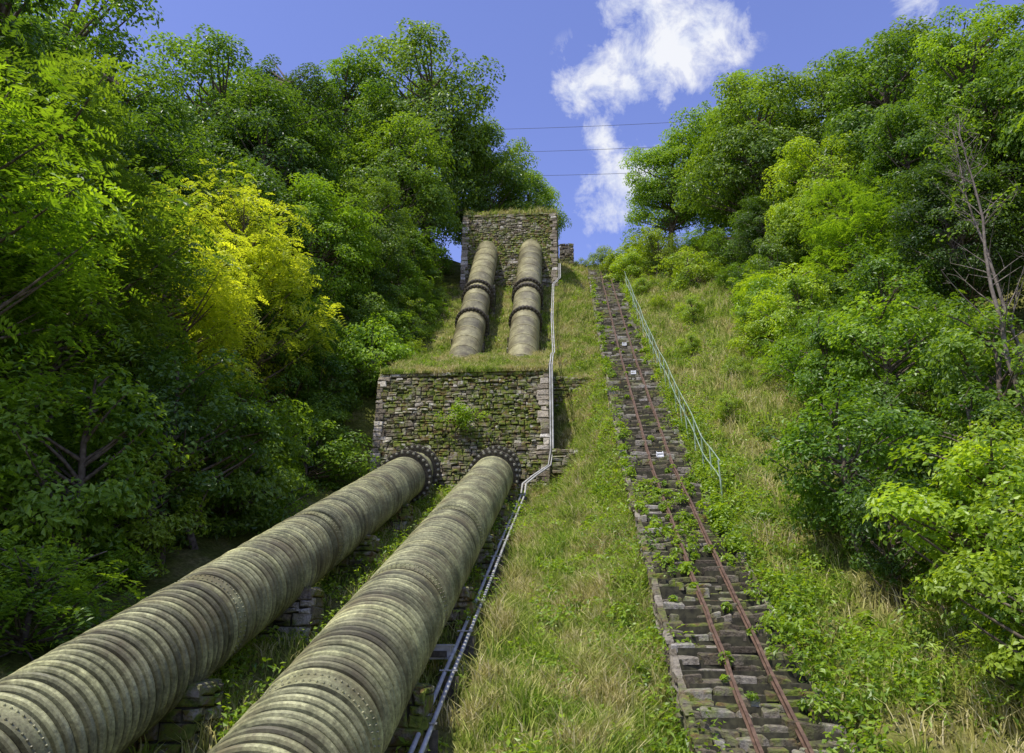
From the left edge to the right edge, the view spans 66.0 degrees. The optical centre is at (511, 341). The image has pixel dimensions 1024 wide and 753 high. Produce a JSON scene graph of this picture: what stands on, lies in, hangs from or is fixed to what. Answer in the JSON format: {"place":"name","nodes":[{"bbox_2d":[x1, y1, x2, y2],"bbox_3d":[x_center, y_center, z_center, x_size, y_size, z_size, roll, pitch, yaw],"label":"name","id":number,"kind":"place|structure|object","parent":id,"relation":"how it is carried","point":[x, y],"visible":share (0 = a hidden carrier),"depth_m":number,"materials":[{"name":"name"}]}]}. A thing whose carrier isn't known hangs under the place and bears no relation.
{"place":"outdoors","nodes":[
{"label":"outdoors","id":0,"kind":"place"},
{"bbox_2d":[0,174,1023,752],"bbox_3d":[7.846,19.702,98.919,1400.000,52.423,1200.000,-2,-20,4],"label":"hillside ground","id":1,"kind":"structure","parent":0,"point":[182,562],"depth_m":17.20,"materials":[{"name":"green plant"}]},
{"bbox_2d":[0,0,67,237],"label":"deciduous tree","id":2,"kind":"object","parent":1,"relation":"on","point":[7,41],"visible":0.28,"depth_m":23.25,"materials":[{"name":"green plant"}]},
{"bbox_2d":[0,50,148,513],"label":"locust tree","id":3,"kind":"object","parent":1,"relation":"on","point":[78,271],"visible":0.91,"depth_m":16.26,"materials":[{"name":"green plant"}]},
{"bbox_2d":[0,504,154,596],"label":"bush","id":4,"kind":"object","parent":1,"relation":"on","point":[99,548],"visible":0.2,"depth_m":16.75,"materials":[{"name":"green plant"}]},
{"bbox_2d":[0,525,157,674],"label":"bush","id":5,"kind":"object","parent":1,"relation":"on","point":[34,600],"visible":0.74,"depth_m":13.51,"materials":[{"name":"green plant"}]},
{"bbox_2d":[5,0,164,312],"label":"deciduous tree","id":6,"kind":"object","parent":1,"relation":"on","point":[70,43],"visible":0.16,"depth_m":31.32,"materials":[{"name":"green plant"}]},
{"bbox_2d":[0,363,188,604],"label":"bush","id":7,"kind":"object","parent":1,"relation":"on","point":[75,516],"visible":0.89,"depth_m":16.00,"materials":[{"name":"green plant"}]},
{"bbox_2d":[13,9,208,374],"bbox_3d":[-20.306,-6.991,37.794,10.738,19.897,8.218,5,-22,-13],"label":"deciduous tree","id":8,"kind":"object","parent":1,"relation":"on","point":[142,100],"visible":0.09,"depth_m":39.16,"materials":[{"name":"green plant"}]},
{"bbox_2d":[0,14,239,526],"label":"locust tree","id":9,"kind":"object","parent":1,"relation":"on","point":[131,324],"visible":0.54,"depth_m":20.21,"materials":[{"name":"green plant"}]},
{"bbox_2d":[28,318,230,538],"bbox_3d":[-10.332,2.379,21.512,5.242,6.657,4.954,11,-24,-30],"label":"deciduous tree","id":10,"kind":"object","parent":1,"relation":"on","point":[146,366],"visible":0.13,"depth_m":21.02,"materials":[{"name":"green plant"}]},
{"bbox_2d":[14,107,255,410],"bbox_3d":[-17.360,-3.313,34.325,9.388,14.684,11.615,-16,-27,41],"label":"deciduous tree","id":11,"kind":"object","parent":1,"relation":"on","point":[172,158],"visible":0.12,"depth_m":34.55,"materials":[{"name":"green plant"}]},
{"bbox_2d":[67,437,213,584],"bbox_3d":[-8.447,4.118,18.289,3.377,4.119,3.119,-14,-22,31],"label":"bush","id":12,"kind":"object","parent":1,"relation":"on","point":[150,525],"visible":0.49,"depth_m":17.87,"materials":[{"name":"green plant"}]},
{"bbox_2d":[42,178,268,429],"bbox_3d":[-12.045,0.178,26.076,7.377,10.966,8.476,4,-19,-18],"label":"locust tree","id":13,"kind":"object","parent":1,"relation":"on","point":[222,296],"visible":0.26,"depth_m":26.09,"materials":[{"name":"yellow plant"}]},
{"bbox_2d":[122,678,223,752],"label":"pipe support","id":14,"kind":"object","parent":1,"relation":"on","point":[198,697],"visible":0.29,"depth_m":10.55,"materials":[{"name":"stone"}]},
{"bbox_2d":[76,345,282,565],"bbox_3d":[-8.496,3.112,19.462,4.695,6.256,4.337,-1,-21,5],"label":"bush","id":15,"kind":"object","parent":1,"relation":"on","point":[187,382],"visible":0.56,"depth_m":19.62,"materials":[{"name":"green plant"}]},
{"bbox_2d":[138,367,283,549],"bbox_3d":[-8.446,3.503,20.915,4.099,5.452,3.786,-17,-24,37],"label":"bush","id":16,"kind":"object","parent":1,"relation":"on","point":[191,538],"visible":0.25,"depth_m":20.86,"materials":[{"name":"green plant"}]},
{"bbox_2d":[130,23,307,227],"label":"deciduous tree","id":17,"kind":"object","parent":1,"relation":"on","point":[200,111],"visible":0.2,"depth_m":46.36,"materials":[{"name":"green plant"}]},
{"bbox_2d":[170,417,307,540],"bbox_3d":[-8.148,4.013,22.845,4.148,4.403,5.361,11,-24,-29],"label":"bush","id":18,"kind":"object","parent":1,"relation":"on","point":[268,467],"visible":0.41,"depth_m":22.05,"materials":[{"name":"green plant"}]},
{"bbox_2d":[141,157,346,408],"bbox_3d":[-11.277,-0.827,32.035,9.067,12.904,7.891,14,-22,-40],"label":"locust tree","id":19,"kind":"object","parent":1,"relation":"on","point":[272,263],"visible":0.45,"depth_m":31.45,"materials":[{"name":"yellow plant"}]},
{"bbox_2d":[180,156,332,366],"bbox_3d":[-12.950,-3.158,37.562,8.918,11.984,9.436,3,-21,-5],"label":"deciduous tree","id":20,"kind":"object","parent":1,"relation":"on","point":[262,176],"visible":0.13,"depth_m":36.83,"materials":[{"name":"green plant"}]},
{"bbox_2d":[206,365,316,499],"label":"bush","id":21,"kind":"object","parent":1,"relation":"on","point":[284,409],"visible":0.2,"depth_m":26.04,"materials":[{"name":"green plant"}]},
{"bbox_2d":[202,453,320,527],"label":"bush","id":22,"kind":"object","parent":1,"relation":"on","point":[293,505],"visible":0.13,"depth_m":23.83,"materials":[{"name":"green plant"}]},
{"bbox_2d":[181,71,356,274],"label":"deciduous tree","id":23,"kind":"object","parent":1,"relation":"on","point":[272,113],"visible":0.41,"depth_m":44.41,"materials":[{"name":"green plant"}]},
{"bbox_2d":[255,586,324,644],"bbox_3d":[-4.682,5.574,15.416,1.858,1.484,0.784,-2,-20,4],"label":"pipe support","id":24,"kind":"object","parent":1,"relation":"on","point":[304,609],"visible":0.21,"depth_m":15.13,"materials":[{"name":"stone"}]},
{"bbox_2d":[0,445,440,752],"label":"penstock pipe","id":25,"kind":"object","parent":24,"relation":"on","point":[119,682],"visible":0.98,"depth_m":10.89,"materials":[{"name":"metal"}]},
{"bbox_2d":[240,285,345,423],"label":"deciduous tree","id":26,"kind":"object","parent":1,"relation":"on","point":[301,373],"visible":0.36,"depth_m":33.30,"materials":[{"name":"green plant"}]},
{"bbox_2d":[236,54,350,222],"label":"deciduous tree","id":27,"kind":"object","parent":1,"relation":"on","point":[310,85],"visible":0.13,"depth_m":53.92,"materials":[{"name":"green plant"}]},
{"bbox_2d":[268,345,363,426],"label":"bush","id":28,"kind":"object","parent":1,"relation":"on","point":[346,396],"visible":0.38,"depth_m":33.91,"materials":[{"name":"green plant"}]},
{"bbox_2d":[279,382,353,440],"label":"bush","id":29,"kind":"object","parent":1,"relation":"on","point":[333,415],"visible":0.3,"depth_m":32.89,"materials":[{"name":"green plant"}]},
{"bbox_2d":[286,414,351,482],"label":"bush","id":30,"kind":"object","parent":1,"relation":"on","point":[332,435],"visible":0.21,"depth_m":30.80,"materials":[{"name":"green plant"}]},
{"bbox_2d":[262,172,386,356],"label":"deciduous tree","id":31,"kind":"object","parent":1,"relation":"on","point":[359,249],"visible":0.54,"depth_m":40.51,"materials":[{"name":"green plant"}]},
{"bbox_2d":[275,406,380,493],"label":"bush","id":32,"kind":"object","parent":1,"relation":"on","point":[349,466],"visible":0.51,"depth_m":29.67,"materials":[{"name":"green plant"}]},
{"bbox_2d":[327,535,379,574],"bbox_3d":[-4.333,5.663,20.042,1.824,1.440,0.779,-2,-20,4],"label":"pipe support","id":33,"kind":"object","parent":1,"relation":"on","point":[368,547],"visible":0.21,"depth_m":19.75,"materials":[{"name":"stone"}]},
{"bbox_2d":[296,44,415,184],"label":"deciduous tree","id":34,"kind":"object","parent":1,"relation":"on","point":[346,76],"visible":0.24,"depth_m":58.97,"materials":[{"name":"green plant"}]},
{"bbox_2d":[325,288,389,360],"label":"bush","id":35,"kind":"object","parent":1,"relation":"on","point":[367,300],"visible":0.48,"depth_m":39.38,"materials":[{"name":"green plant"}]},
{"bbox_2d":[308,176,424,295],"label":"deciduous tree","id":36,"kind":"object","parent":1,"relation":"on","point":[389,239],"visible":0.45,"depth_m":45.45,"materials":[{"name":"green plant"}]},
{"bbox_2d":[333,312,417,397],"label":"bush","id":37,"kind":"object","parent":1,"relation":"on","point":[391,353],"visible":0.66,"depth_m":36.46,"materials":[{"name":"green plant"}]},
{"bbox_2d":[334,298,424,354],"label":"bush","id":38,"kind":"object","parent":1,"relation":"on","point":[389,319],"visible":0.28,"depth_m":40.42,"materials":[{"name":"green plant"}]},
{"bbox_2d":[322,111,468,256],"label":"deciduous tree","id":39,"kind":"object","parent":1,"relation":"on","point":[432,194],"visible":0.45,"depth_m":52.35,"materials":[{"name":"green plant"}]},
{"bbox_2d":[364,255,429,309],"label":"bush","id":40,"kind":"object","parent":1,"relation":"on","point":[410,290],"visible":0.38,"depth_m":45.02,"materials":[{"name":"green plant"}]},
{"bbox_2d":[384,683,435,752],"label":"pipe support","id":41,"kind":"object","parent":1,"relation":"on","point":[415,718],"visible":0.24,"depth_m":10.30,"materials":[{"name":"stone"}]},
{"bbox_2d":[208,445,521,752],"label":"penstock pipe","id":42,"kind":"object","parent":41,"relation":"on","point":[346,680],"visible":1,"depth_m":9.99,"materials":[{"name":"metal"}]},
{"bbox_2d":[398,226,451,288],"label":"bush","id":43,"kind":"object","parent":1,"relation":"on","point":[437,259],"visible":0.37,"depth_m":49.44,"materials":[{"name":"green plant"}]},
{"bbox_2d":[349,17,505,237],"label":"deciduous tree","id":44,"kind":"object","parent":1,"relation":"on","point":[427,92],"visible":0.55,"depth_m":60.46,"materials":[{"name":"green plant"}]},
{"bbox_2d":[444,587,475,629],"bbox_3d":[-1.622,5.485,15.193,1.832,1.490,0.791,-2,-20,4],"label":"pipe support","id":45,"kind":"object","parent":1,"relation":"on","point":[466,598],"visible":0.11,"depth_m":14.96,"materials":[{"name":"stone"}]},
{"bbox_2d":[370,356,551,492],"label":"stone anchor block","id":46,"kind":"structure","parent":1,"relation":"on","point":[514,404],"depth_m":31.63,"materials":[{"name":"grey stone"}]},
{"bbox_2d":[434,397,489,432],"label":"wall plant","id":47,"kind":"object","parent":46,"relation":"attached to","point":[463,418],"depth_m":31.13,"materials":[{"name":"green plant"}]},
{"bbox_2d":[408,263,560,752],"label":"cable conduit","id":48,"kind":"object","parent":1,"relation":"on","point":[432,735],"visible":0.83,"depth_m":13.97,"materials":[{"name":"metal"}]},
{"bbox_2d":[484,315,489,338],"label":"pipe support","id":49,"kind":"object","parent":1,"relation":"on","point":[486,334],"visible":0.09,"depth_m":42.97,"materials":[{"name":"stone"}]},
{"bbox_2d":[449,241,497,358],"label":"penstock pipe","id":50,"kind":"object","parent":49,"relation":"on","point":[472,321],"visible":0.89,"depth_m":43.16,"materials":[{"name":"metal"}]},
{"bbox_2d":[437,113,538,245],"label":"deciduous tree","id":51,"kind":"object","parent":1,"relation":"on","point":[509,174],"visible":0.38,"depth_m":63.41,"materials":[{"name":"green plant"}]},
{"bbox_2d":[460,212,558,290],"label":"stone anchor block","id":52,"kind":"structure","parent":1,"relation":"on","point":[507,235],"depth_m":52.73,"materials":[{"name":"stone"}]},
{"bbox_2d":[493,168,571,238],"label":"deciduous tree","id":53,"kind":"object","parent":1,"relation":"on","point":[543,195],"visible":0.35,"depth_m":63.96,"materials":[{"name":"green plant"}]},
{"bbox_2d":[202,211,1023,752],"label":"weeds","id":54,"kind":"object","parent":1,"relation":"on","point":[720,511],"visible":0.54,"depth_m":15.08,"materials":[{"name":"green plant"}]},
{"bbox_2d":[603,246,660,283],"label":"bush","id":55,"kind":"object","parent":1,"relation":"on","point":[632,259],"visible":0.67,"depth_m":53.94,"materials":[{"name":"green plant"}]},
{"bbox_2d":[638,226,686,278],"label":"bush","id":56,"kind":"object","parent":1,"relation":"on","point":[656,237],"visible":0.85,"depth_m":53.45,"materials":[{"name":"green plant"}]},
{"bbox_2d":[618,125,718,246],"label":"deciduous tree","id":57,"kind":"object","parent":1,"relation":"on","point":[655,191],"visible":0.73,"depth_m":61.15,"materials":[{"name":"green plant"}]},
{"bbox_2d":[624,271,722,502],"bbox_3d":[6.484,-0.098,36.633,0.152,20.066,28.231,-2,-20,4],"label":"handrail","id":58,"kind":"object","parent":1,"relation":"on","point":[693,427],"visible":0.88,"depth_m":27.54,"materials":[{"name":"metal"}]},
{"bbox_2d":[648,246,731,295],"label":"bush","id":59,"kind":"object","parent":1,"relation":"on","point":[684,275],"visible":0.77,"depth_m":47.93,"materials":[{"name":"green plant"}]},
{"bbox_2d":[587,269,859,752],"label":"funicular track","id":60,"kind":"structure","parent":1,"relation":"on","point":[773,719],"depth_m":14.17,"materials":[{"name":"stone"}]},
{"bbox_2d":[704,210,753,272],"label":"bush","id":61,"kind":"object","parent":1,"relation":"on","point":[726,248],"visible":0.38,"depth_m":48.28,"materials":[{"name":"green plant"}]},
{"bbox_2d":[669,68,792,232],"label":"deciduous tree","id":62,"kind":"object","parent":1,"relation":"on","point":[697,123],"visible":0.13,"depth_m":59.03,"materials":[{"name":"green plant"}]},
{"bbox_2d":[671,64,839,237],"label":"deciduous tree","id":63,"kind":"object","parent":1,"relation":"on","point":[729,145],"visible":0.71,"depth_m":50.48,"materials":[{"name":"green plant"}]},
{"bbox_2d":[729,270,797,328],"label":"bush","id":64,"kind":"object","parent":1,"relation":"on","point":[754,282],"visible":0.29,"depth_m":37.31,"materials":[{"name":"green plant"}]},
{"bbox_2d":[729,192,799,266],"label":"deciduous tree","id":65,"kind":"object","parent":1,"relation":"on","point":[755,216],"visible":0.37,"depth_m":44.63,"materials":[{"name":"green plant"}]},
{"bbox_2d":[726,295,802,356],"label":"bush","id":66,"kind":"object","parent":1,"relation":"on","point":[749,343],"visible":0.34,"depth_m":32.29,"materials":[{"name":"green plant"}]},
{"bbox_2d":[741,229,805,285],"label":"bush","id":67,"kind":"object","parent":1,"relation":"on","point":[770,247],"visible":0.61,"depth_m":39.92,"materials":[{"name":"green plant"}]},
{"bbox_2d":[746,327,824,388],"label":"bush","id":68,"kind":"object","parent":1,"relation":"on","point":[773,374],"visible":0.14,"depth_m":28.97,"materials":[{"name":"green plant"}]},
{"bbox_2d":[746,262,834,356],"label":"bush","id":69,"kind":"object","parent":1,"relation":"on","point":[814,295],"visible":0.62,"depth_m":30.93,"materials":[{"name":"green plant"}]},
{"bbox_2d":[769,308,861,404],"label":"bush","id":70,"kind":"object","parent":1,"relation":"on","point":[793,338],"visible":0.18,"depth_m":26.19,"materials":[{"name":"green plant"}]},
{"bbox_2d":[784,270,847,315],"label":"bush","id":71,"kind":"object","parent":1,"relation":"on","point":[830,287],"visible":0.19,"depth_m":31.67,"materials":[{"name":"green plant"}]},
{"bbox_2d":[765,307,868,424],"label":"bush","id":72,"kind":"object","parent":1,"relation":"on","point":[803,377],"visible":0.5,"depth_m":23.85,"materials":[{"name":"green plant"}]},
{"bbox_2d":[746,59,902,220],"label":"deciduous tree","id":73,"kind":"object","parent":1,"relation":"on","point":[816,89],"visible":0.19,"depth_m":49.66,"materials":[{"name":"green plant"}]},
{"bbox_2d":[761,130,897,284],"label":"deciduous tree","id":74,"kind":"object","parent":1,"relation":"on","point":[784,214],"visible":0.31,"depth_m":41.29,"materials":[{"name":"green plant"}]},
{"bbox_2d":[763,376,942,566],"bbox_3d":[6.748,2.922,15.786,3.256,4.211,3.524,-1,-22,1],"label":"bush","id":75,"kind":"object","parent":1,"relation":"on","point":[807,448],"visible":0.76,"depth_m":15.65,"materials":[{"name":"green plant"}]},
{"bbox_2d":[793,168,918,306],"bbox_3d":[15.149,-4.020,34.511,6.111,7.906,5.318,-11,-25,20],"label":"locust tree","id":76,"kind":"object","parent":1,"relation":"on","point":[827,233],"visible":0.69,"depth_m":34.23,"materials":[{"name":"green plant"}]},
{"bbox_2d":[798,323,918,402],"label":"bush","id":77,"kind":"object","parent":1,"relation":"on","point":[860,355],"visible":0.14,"depth_m":23.14,"materials":[{"name":"green plant"}]},
{"bbox_2d":[753,390,971,535],"bbox_3d":[7.837,2.867,17.631,4.594,3.671,3.555,-11,-22,32],"label":"bush","id":78,"kind":"object","parent":1,"relation":"on","point":[923,473],"visible":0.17,"depth_m":17.16,"materials":[{"name":"green plant"}]},
{"bbox_2d":[792,29,961,263],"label":"deciduous tree","id":79,"kind":"object","parent":1,"relation":"on","point":[856,117],"visible":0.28,"depth_m":42.44,"materials":[{"name":"green plant"}]},
{"bbox_2d":[833,373,933,463],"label":"bush","id":80,"kind":"object","parent":1,"relation":"on","point":[902,402],"visible":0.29,"depth_m":19.91,"materials":[{"name":"green plant"}]},
{"bbox_2d":[830,241,952,331],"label":"bush","id":81,"kind":"object","parent":1,"relation":"on","point":[876,268],"visible":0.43,"depth_m":28.12,"materials":[{"name":"green plant"}]},
{"bbox_2d":[836,462,949,607],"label":"bush","id":82,"kind":"object","parent":1,"relation":"on","point":[891,563],"visible":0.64,"depth_m":14.01,"materials":[{"name":"green plant"}]},
{"bbox_2d":[820,274,981,414],"bbox_3d":[10.259,0.986,21.547,3.821,5.404,4.137,10,-21,-20],"label":"bush","id":83,"kind":"object","parent":1,"relation":"on","point":[896,365],"visible":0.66,"depth_m":21.38,"materials":[{"name":"green plant"}]},
{"bbox_2d":[824,15,991,168],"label":"deciduous tree","id":84,"kind":"object","parent":1,"relation":"on","point":[916,29],"visible":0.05,"depth_m":46.65,"materials":[{"name":"green plant"}]},
{"bbox_2d":[847,99,998,295],"bbox_3d":[18.828,-6.102,35.478,6.259,9.790,7.743,-12,-21,25],"label":"deciduous tree","id":85,"kind":"object","parent":1,"relation":"on","point":[915,143],"visible":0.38,"depth_m":35.44,"materials":[{"name":"green plant"}]},
{"bbox_2d":[862,435,1023,659],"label":"bush","id":86,"kind":"object","parent":1,"relation":"on","point":[906,501],"visible":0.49,"depth_m":12.01,"materials":[{"name":"green plant"}]},
{"bbox_2d":[878,154,1023,332],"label":"deciduous tree","id":87,"kind":"object","parent":1,"relation":"on","point":[933,221],"visible":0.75,"depth_m":28.58,"materials":[{"name":"green plant"}]},
{"bbox_2d":[885,292,1016,418],"bbox_3d":[12.846,0.691,23.176,3.486,4.994,3.220,-8,-24,12],"label":"bush","id":88,"kind":"object","parent":1,"relation":"on","point":[924,303],"visible":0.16,"depth_m":23.29,"materials":[{"name":"green plant"}]},
{"bbox_2d":[898,381,1023,504],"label":"bush","id":89,"kind":"object","parent":1,"relation":"on","point":[969,402],"visible":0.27,"depth_m":16.39,"materials":[{"name":"green plant"}]},
{"bbox_2d":[906,421,1023,634],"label":"bush","id":90,"kind":"object","parent":1,"relation":"on","point":[944,492],"visible":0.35,"depth_m":12.07,"materials":[{"name":"green plant"}]},
{"bbox_2d":[909,0,1023,242],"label":"deciduous tree","id":91,"kind":"object","parent":1,"relation":"on","point":[978,53],"visible":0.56,"depth_m":38.20,"materials":[{"name":"green plant"}]},
{"bbox_2d":[916,322,1021,440],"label":"bush","id":92,"kind":"object","parent":1,"relation":"on","point":[938,375],"visible":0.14,"depth_m":19.81,"materials":[{"name":"green plant"}]},
{"bbox_2d":[917,588,1023,723],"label":"bush","id":93,"kind":"object","parent":1,"relation":"on","point":[994,648],"visible":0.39,"depth_m":10.52,"materials":[{"name":"green plant"}]},
{"bbox_2d":[918,300,1023,452],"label":"bush","id":94,"kind":"object","parent":1,"relation":"on","point":[986,368],"visible":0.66,"depth_m":17.71,"materials":[{"name":"green plant"}]},
{"bbox_2d":[918,111,1023,384],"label":"bare tree","id":95,"kind":"object","parent":1,"relation":"on","point":[1002,304],"visible":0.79,"depth_m":19.62,"materials":[{"name":"grey plant"}]},
{"bbox_2d":[919,90,1023,421],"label":"bare tree","id":96,"kind":"object","parent":1,"relation":"on","point":[1002,327],"visible":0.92,"depth_m":18.50,"materials":[{"name":"grey plant"}]},
{"bbox_2d":[923,487,1023,684],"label":"bush","id":97,"kind":"object","parent":1,"relation":"on","point":[983,581],"visible":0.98,"depth_m":10.09,"materials":[{"name":"green plant"}]},
{"bbox_2d":[937,405,1023,526],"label":"bush","id":98,"kind":"object","parent":1,"relation":"on","point":[1004,436],"visible":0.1,"depth_m":14.57,"materials":[{"name":"green plant"}]},
{"bbox_2d":[945,34,1023,249],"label":"deciduous tree","id":99,"kind":"object","parent":1,"relation":"on","point":[1010,141],"visible":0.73,"depth_m":35.06,"materials":[{"name":"green plant"}]},
{"bbox_2d":[980,546,1023,685],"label":"bush","id":100,"kind":"object","parent":1,"relation":"on","point":[997,617],"visible":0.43,"depth_m":10.14,"materials":[{"name":"green plant"}]},
{"bbox_2d":[19,0,1023,264],"label":"sky","id":101,"kind":"structure","parent":0,"point":[570,65],"materials":[{"name":"blue"}]},
{"bbox_2d":[553,376,591,406],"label":"stone wall","id":102,"kind":"structure","parent":0,"point":[560,384],"depth_m":35.65,"materials":[{"name":"grey stone"}]},
{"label":"pipe support","id":103,"kind":"object","parent":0,"visible":0},
{"bbox_2d":[507,239,542,356],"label":"penstock pipe","id":104,"kind":"object","parent":103,"relation":"on","point":[525,321],"visible":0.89,"depth_m":42.88,"materials":[{"name":"metal"}]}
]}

